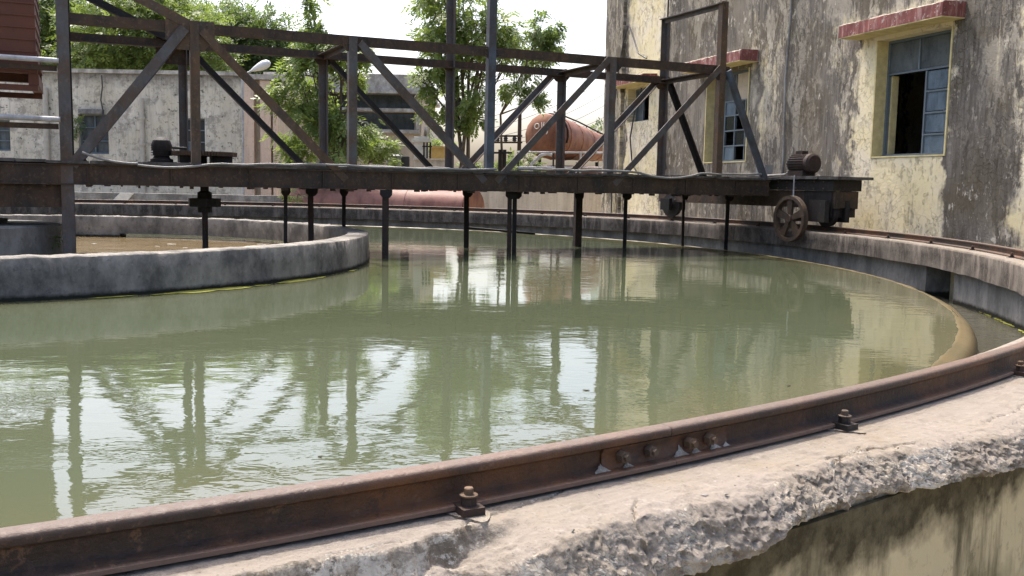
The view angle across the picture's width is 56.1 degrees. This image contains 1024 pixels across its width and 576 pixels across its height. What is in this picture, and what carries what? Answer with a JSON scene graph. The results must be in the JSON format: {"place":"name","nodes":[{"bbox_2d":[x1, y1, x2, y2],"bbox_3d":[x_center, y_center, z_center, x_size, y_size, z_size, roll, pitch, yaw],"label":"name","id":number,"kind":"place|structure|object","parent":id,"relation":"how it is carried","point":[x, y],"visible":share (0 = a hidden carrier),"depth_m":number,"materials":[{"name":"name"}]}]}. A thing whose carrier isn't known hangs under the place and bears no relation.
{"place":"outdoors","nodes":[
{"label":"outdoors","id":0,"kind":"place"},
{"bbox_2d":[0,0,42,98],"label":"rusty hopper","id":1,"kind":"object","parent":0,"point":[20,30],"visible":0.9,"depth_m":10.13,"materials":[{"name":"metal"}]},
{"bbox_2d":[76,236,280,253],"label":"water","id":2,"kind":"structure","parent":0,"point":[84,245],"depth_m":13.39,"materials":[{"name":"beige liquid"}]},
{"bbox_2d":[0,220,62,255],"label":"pier","id":3,"kind":"structure","parent":2,"relation":"in","point":[21,237],"depth_m":10.32,"materials":[{"name":"concrete"}]},
{"bbox_2d":[0,0,778,257],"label":"scraper bridge","id":4,"kind":"structure","parent":3,"relation":"on","point":[181,41],"depth_m":12.03,"materials":[{"name":"metal"}]},
{"bbox_2d":[147,137,186,162],"bbox_3d":[-4.091,-1.631,11.383,0.440,0.309,0.280,-2,7,-24],"label":"upright motor","id":5,"kind":"object","parent":4,"relation":"on","point":[161,148],"visible":0.99,"depth_m":11.27,"materials":[{"name":"black metal"}]},
{"bbox_2d":[170,151,236,248],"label":"gear drive","id":6,"kind":"structure","parent":4,"relation":"on","point":[204,202],"depth_m":11.51,"materials":[{"name":"brown metal"}]},
{"bbox_2d":[82,151,496,170],"bbox_3d":[-2.392,-1.439,11.210,4.805,0.164,0.036,-2,7,-24],"label":"power cable","id":7,"kind":"object","parent":4,"relation":"on","point":[230,164],"visible":1,"depth_m":11.07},
{"bbox_2d":[274,163,446,167],"bbox_3d":[-1.928,-1.586,12.571,2.767,0.056,0.270,-2,7,-24],"label":"water hose","id":8,"kind":"object","parent":4,"relation":"on","point":[367,165],"visible":0.17,"depth_m":12.61,"materials":[{"name":"grey rubber"}]},
{"bbox_2d":[518,168,761,178],"bbox_3d":[1.903,-1.553,13.120,4.002,0.121,0.082,-2,7,-25],"label":"power cable","id":9,"kind":"object","parent":4,"relation":"attached to","point":[627,171],"visible":1,"depth_m":13.02,"materials":[{"name":"black rubber"}]},
{"bbox_2d":[75,192,283,202],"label":"wall","id":10,"kind":"structure","parent":0,"point":[163,196],"depth_m":24.91,"materials":[{"name":"concrete"}]},
{"bbox_2d":[113,193,133,199],"bbox_3d":[-10.094,-2.336,24.863,0.600,0.250,0.040,1,6,0],"label":"stone slab","id":11,"kind":"object","parent":10,"relation":"on","point":[123,196],"depth_m":24.84,"materials":[{"name":"stone"}]},
{"bbox_2d":[53,0,606,170],"label":"sky","id":12,"kind":"structure","parent":0,"point":[586,19],"materials":[{"name":"white"}]},
{"bbox_2d":[411,136,430,157],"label":"gate pillar","id":13,"kind":"structure","parent":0,"point":[418,141],"depth_m":28.71,"materials":[{"name":"white paint"}]},
{"bbox_2d":[429,146,444,158],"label":"ochre block","id":14,"kind":"structure","parent":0,"point":[437,152],"depth_m":30.72,"materials":[{"name":"paint"}]},
{"bbox_2d":[0,225,957,527],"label":"water","id":15,"kind":"structure","parent":0,"point":[452,347],"depth_m":5.05,"materials":[{"name":"green liquid"}]},
{"bbox_2d":[134,230,878,456],"bbox_3d":[-6.111,-0.347,10.706,19.679,0.003,19.689,1,6,0],"label":"floating debris","id":16,"kind":"object","parent":15,"relation":"on","point":[583,389],"visible":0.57,"depth_m":6.68,"materials":[{"name":"green plant"}]},
{"bbox_2d":[479,191,600,212],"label":"boundary wall","id":17,"kind":"structure","parent":0,"point":[560,201],"depth_m":26.39,"materials":[{"name":"beige concrete"}]},
{"bbox_2d":[931,295,1023,353],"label":"water","id":18,"kind":"structure","parent":0,"point":[991,333],"depth_m":8.17,"materials":[{"name":"liquid"}]},
{"bbox_2d":[89,270,1023,332],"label":"algae","id":19,"kind":"object","parent":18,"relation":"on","point":[290,281],"visible":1,"depth_m":8.07,"materials":[{"name":"green plant"}]},
{"label":"ground","id":20,"kind":"structure","parent":0,"visible":0},
{"bbox_2d":[50,224,76,248],"bbox_3d":[-5.058,-0.202,10.820,0.420,1.204,0.562,1,6,0],"label":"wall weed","id":21,"kind":"object","parent":20,"relation":"on","point":[56,238],"depth_m":10.63,"materials":[{"name":"green plant"}]},
{"bbox_2d":[38,0,119,64],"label":"broadleaf tree","id":22,"kind":"object","parent":20,"relation":"on","point":[44,21],"visible":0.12,"depth_m":69.79,"materials":[{"name":"green plant"}]},
{"bbox_2d":[0,69,242,194],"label":"whitewashed building","id":23,"kind":"structure","parent":20,"relation":"on","point":[149,115],"depth_m":29.63,"materials":[{"name":"paint"}]},
{"bbox_2d":[0,120,10,150],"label":"window","id":24,"kind":"structure","parent":23,"relation":"in","point":[5,145],"depth_m":29.87,"materials":[{"name":"glass"}]},
{"bbox_2d":[73,115,88,140],"bbox_3d":[-13.345,-3.567,29.431,0.725,3.612,1.003,1,6,0],"label":"wall weed","id":25,"kind":"object","parent":23,"relation":"attached to","point":[75,121],"depth_m":29.27,"materials":[{"name":"green plant"}]},
{"bbox_2d":[80,114,108,153],"bbox_3d":[-12.940,-4.777,29.839,0.918,1.210,0.065,1,6,0],"label":"window","id":26,"kind":"structure","parent":23,"relation":"in","point":[91,121],"depth_m":29.84,"materials":[{"name":"glass"}]},
{"bbox_2d":[100,75,103,118],"bbox_3d":[-12.622,-5.478,29.365,0.126,2.065,0.360,2,6,8],"label":"roof cable","id":27,"kind":"object","parent":23,"relation":"hanging from","point":[101,97],"visible":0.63,"depth_m":29.47,"materials":[{"name":"metal"}]},
{"bbox_2d":[188,118,204,150],"bbox_3d":[-9.859,-4.716,29.840,0.730,1.085,0.065,1,6,0],"label":"window","id":28,"kind":"structure","parent":23,"relation":"in","point":[202,120],"depth_m":29.86,"materials":[{"name":"glass"}]},
{"bbox_2d":[41,0,249,71],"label":"broadleaf tree","id":29,"kind":"object","parent":20,"relation":"on","point":[110,56],"visible":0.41,"depth_m":66.19,"materials":[{"name":"green plant"}]},
{"bbox_2d":[169,0,310,73],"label":"broadleaf tree","id":30,"kind":"object","parent":20,"relation":"on","point":[247,17],"visible":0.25,"depth_m":74.69,"materials":[{"name":"green plant"}]},
{"bbox_2d":[241,60,270,194],"bbox_3d":[-7.642,-4.210,28.730,0.877,5.155,0.280,1,6,0],"label":"street lamp","id":31,"kind":"object","parent":20,"relation":"on","point":[262,65],"visible":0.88,"depth_m":28.52,"materials":[{"name":"grey metal"}]},
{"bbox_2d":[244,74,315,195],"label":"pink block","id":32,"kind":"structure","parent":20,"relation":"on","point":[255,151],"depth_m":29.75,"materials":[{"name":"pink concrete"}]},
{"bbox_2d":[277,188,304,202],"bbox_3d":[-5.447,-1.755,23.874,0.758,1.495,0.721,1,6,0],"label":"shrub","id":33,"kind":"object","parent":20,"relation":"on","point":[290,198],"visible":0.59,"depth_m":23.84,"materials":[{"name":"green plant"}]},
{"bbox_2d":[250,0,384,189],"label":"neem tree","id":34,"kind":"object","parent":20,"relation":"on","point":[306,111],"visible":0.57,"depth_m":24.58,"materials":[{"name":"green plant"}]},
{"bbox_2d":[263,72,439,167],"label":"balcony building","id":35,"kind":"structure","parent":20,"relation":"on","point":[390,102],"depth_m":35.71,"materials":[{"name":"grey concrete"}]},
{"bbox_2d":[287,188,463,206],"bbox_3d":[-3.434,-1.844,24.601,4.948,1.490,1.028,3,6,13],"label":"fallen tank","id":36,"kind":"object","parent":20,"relation":"on","point":[437,198],"visible":0.24,"depth_m":24.09,"materials":[{"name":"metal"}]},
{"bbox_2d":[463,191,484,207],"bbox_3d":[-0.966,-1.972,24.029,0.060,1.000,1.000,4,7,29],"label":"flange plate","id":37,"kind":"object","parent":36,"relation":"attached to","point":[476,200],"visible":0.27,"depth_m":24.07,"materials":[{"name":"metal"}]},
{"bbox_2d":[357,121,404,166],"bbox_3d":[-3.793,-2.907,26.358,1.796,3.327,1.758,1,6,0],"label":"shrub","id":38,"kind":"object","parent":20,"relation":"on","point":[382,151],"visible":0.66,"depth_m":26.17,"materials":[{"name":"green plant"}]},
{"bbox_2d":[387,154,401,166],"bbox_3d":[-3.358,-2.599,27.386,0.474,2.400,0.474,1,6,0],"label":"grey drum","id":39,"kind":"object","parent":20,"relation":"on","point":[399,157],"visible":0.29,"depth_m":27.10,"materials":[{"name":"grey metal"}]},
{"bbox_2d":[401,156,409,166],"bbox_3d":[-3.142,-2.591,27.487,0.395,2.370,0.395,1,6,0],"label":"dark drum","id":40,"kind":"object","parent":20,"relation":"on","point":[405,160],"visible":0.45,"depth_m":27.21,"materials":[{"name":"black metal"}]},
{"bbox_2d":[422,142,431,158],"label":"iron bars","id":41,"kind":"object","parent":20,"relation":"on","point":[426,146],"visible":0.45,"depth_m":28.51,"materials":[{"name":"black metal"}]},
{"bbox_2d":[413,158,444,167],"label":"garden wall","id":42,"kind":"structure","parent":20,"relation":"on","point":[433,162],"depth_m":27.78,"materials":[{"name":"beige concrete"}]},
{"bbox_2d":[426,133,457,145],"bbox_3d":[-2.521,-3.729,33.717,1.323,3.437,1.376,-1,6,-18],"label":"shrub","id":43,"kind":"object","parent":20,"relation":"on","point":[437,142],"visible":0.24,"depth_m":33.23,"materials":[{"name":"green plant"}]},
{"bbox_2d":[395,0,533,167],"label":"leafy tree","id":44,"kind":"object","parent":20,"relation":"on","point":[467,117],"visible":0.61,"depth_m":28.11,"materials":[{"name":"green plant"}]},
{"bbox_2d":[456,147,522,170],"bbox_3d":[-0.724,-3.375,32.979,2.656,2.953,1.681,3,6,15],"label":"shrub","id":45,"kind":"object","parent":20,"relation":"on","point":[509,159],"visible":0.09,"depth_m":32.55,"materials":[{"name":"green plant"}]},
{"bbox_2d":[494,150,511,170],"bbox_3d":[-0.317,-3.071,30.814,0.588,2.722,0.180,1,6,0],"label":"switch stand","id":46,"kind":"object","parent":20,"relation":"on","point":[499,152],"visible":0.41,"depth_m":30.69,"materials":[{"name":"black metal"}]},
{"bbox_2d":[495,114,521,160],"bbox_3d":[-0.254,-4.738,37.589,1.283,4.594,0.285,0,6,-8],"label":"electric pole","id":47,"kind":"object","parent":20,"relation":"on","point":[518,141],"visible":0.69,"depth_m":37.45,"materials":[{"name":"metal"}]},
{"bbox_2d":[0,203,1023,575],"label":"settling tank","id":48,"kind":"object","parent":20,"relation":"on","point":[940,493],"visible":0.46,"depth_m":2.05,"materials":[{"name":"concrete"}]},
{"bbox_2d":[0,214,368,301],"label":"ring wall","id":49,"kind":"structure","parent":48,"relation":"in","point":[330,249],"depth_m":8.22,"materials":[{"name":"concrete"}]},
{"bbox_2d":[445,486,489,524],"bbox_3d":[-0.069,0.369,1.647,0.089,0.052,0.059,7,8,43],"label":"rail clip","id":50,"kind":"object","parent":48,"relation":"on","point":[469,507],"visible":1,"depth_m":1.64,"materials":[{"name":"metal"}]},
{"bbox_2d":[0,199,1023,575],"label":"circular rail","id":51,"kind":"object","parent":48,"relation":"on","point":[120,541],"visible":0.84,"depth_m":1.69,"materials":[{"name":"metal"}]},
{"bbox_2d":[659,165,873,241],"bbox_3d":[3.655,-1.427,15.057,0.775,1.214,4.560,-2,7,-24],"label":"end carriage","id":52,"kind":"object","parent":51,"relation":"on","point":[827,201],"visible":0.81,"depth_m":13.52,"materials":[{"name":"metal"}]},
{"bbox_2d":[786,151,820,175],"bbox_3d":[4.175,-1.799,13.877,0.283,0.357,0.595,-2,7,-24],"label":"electric motor","id":53,"kind":"object","parent":52,"relation":"on","point":[801,163],"visible":0.99,"depth_m":13.71,"materials":[{"name":"metal"}]},
{"bbox_2d":[341,416,1016,575],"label":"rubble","id":54,"kind":"object","parent":48,"relation":"on","point":[705,494],"visible":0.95,"depth_m":1.79,"materials":[{"name":"stone"}]},
{"bbox_2d":[827,409,865,433],"bbox_3d":[0.799,0.317,2.284,0.089,0.052,0.059,5,7,35],"label":"rail clip","id":55,"kind":"object","parent":48,"relation":"on","point":[843,423],"visible":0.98,"depth_m":2.28,"materials":[{"name":"brown metal"}]},
{"bbox_2d":[1008,361,1023,377],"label":"rail clip","id":56,"kind":"object","parent":48,"relation":"on","point":[1018,371],"visible":0.88,"depth_m":3.00,"materials":[{"name":"brown metal"}]},
{"bbox_2d":[514,150,545,171],"bbox_3d":[0.519,-3.103,31.269,1.306,2.830,1.367,1,6,0],"label":"shrub","id":57,"kind":"object","parent":20,"relation":"on","point":[527,161],"visible":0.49,"depth_m":31.05,"materials":[{"name":"green plant"}]},
{"bbox_2d":[499,7,571,170],"bbox_3d":[0.613,-5.210,30.634,2.568,7.155,2.472,1,6,0],"label":"young tree","id":58,"kind":"object","parent":20,"relation":"on","point":[546,40],"visible":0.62,"depth_m":30.09,"materials":[{"name":"green plant"}]},
{"bbox_2d":[529,153,551,170],"bbox_3d":[0.858,-2.818,29.164,0.688,2.614,0.100,1,6,0],"label":"bent pipe","id":59,"kind":"object","parent":20,"relation":"on","point":[536,159],"visible":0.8,"depth_m":29.01,"materials":[{"name":"white metal"}]},
{"bbox_2d":[517,151,602,172],"bbox_3d":[1.455,-2.789,28.884,2.671,2.639,0.096,1,6,0],"label":"pipe railing","id":60,"kind":"object","parent":20,"relation":"on","point":[553,167],"visible":0.29,"depth_m":28.75,"materials":[{"name":"metal"}]},
{"bbox_2d":[525,111,602,168],"bbox_3d":[2.228,-4.123,34.326,1.609,4.168,4.340,6,8,37],"label":"rusty tanker","id":61,"kind":"object","parent":20,"relation":"on","point":[579,138],"visible":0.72,"depth_m":32.87,"materials":[{"name":"brown metal"}]},
{"bbox_2d":[542,165,601,172],"bbox_3d":[2.081,-3.140,33.854,2.087,2.300,2.087,1,6,0],"label":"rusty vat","id":62,"kind":"object","parent":20,"relation":"on","point":[571,166],"visible":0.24,"depth_m":32.96},
{"bbox_2d":[589,117,602,164],"bbox_3d":[3.227,-4.406,36.574,1.399,4.383,1.169,1,6,0],"label":"shrub","id":63,"kind":"object","parent":20,"relation":"on","point":[597,124],"visible":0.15,"depth_m":36.46,"materials":[{"name":"green plant"}]},
{"bbox_2d":[601,0,1023,249],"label":"plastered building","id":64,"kind":"structure","parent":20,"relation":"on","point":[914,109],"depth_m":14.18,"materials":[{"name":"paint"}]},
{"bbox_2d":[610,24,646,212],"bbox_3d":[2.592,-3.572,21.484,0.036,4.618,1.673,-1,6,-18],"label":"wall cable","id":65,"kind":"object","parent":64,"relation":"attached to","point":[628,26],"depth_m":21.50,"materials":[{"name":"metal"}]},
{"bbox_2d":[635,88,645,121],"bbox_3d":[2.997,-4.060,21.264,0.050,0.742,1.092,-1,6,-18],"label":"window","id":66,"kind":"structure","parent":64,"relation":"in","point":[640,111],"depth_m":21.60,"materials":[{"name":"glass"}]},
{"bbox_2d":[629,0,668,174],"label":"wall cable","id":67,"kind":"object","parent":64,"relation":"attached to","point":[635,110],"depth_m":21.29,"materials":[{"name":"metal"}]},
{"bbox_2d":[722,70,748,161],"bbox_3d":[4.132,-3.154,17.727,0.050,1.635,1.460,-1,6,-18],"label":"window","id":68,"kind":"structure","parent":64,"relation":"in","point":[741,78],"depth_m":17.76,"materials":[{"name":"glass"}]},
{"bbox_2d":[780,0,792,222],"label":"conduit pipe","id":69,"kind":"object","parent":64,"relation":"attached to","point":[785,83],"visible":0.7,"depth_m":15.79,"materials":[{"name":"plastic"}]},
{"bbox_2d":[882,29,950,155],"bbox_3d":[5.670,-2.635,13.167,0.160,1.635,1.420,-1,6,-18],"label":"window","id":70,"kind":"structure","parent":64,"relation":"in","point":[926,51],"depth_m":13.08,"materials":[{"name":"glass"}]}
]}

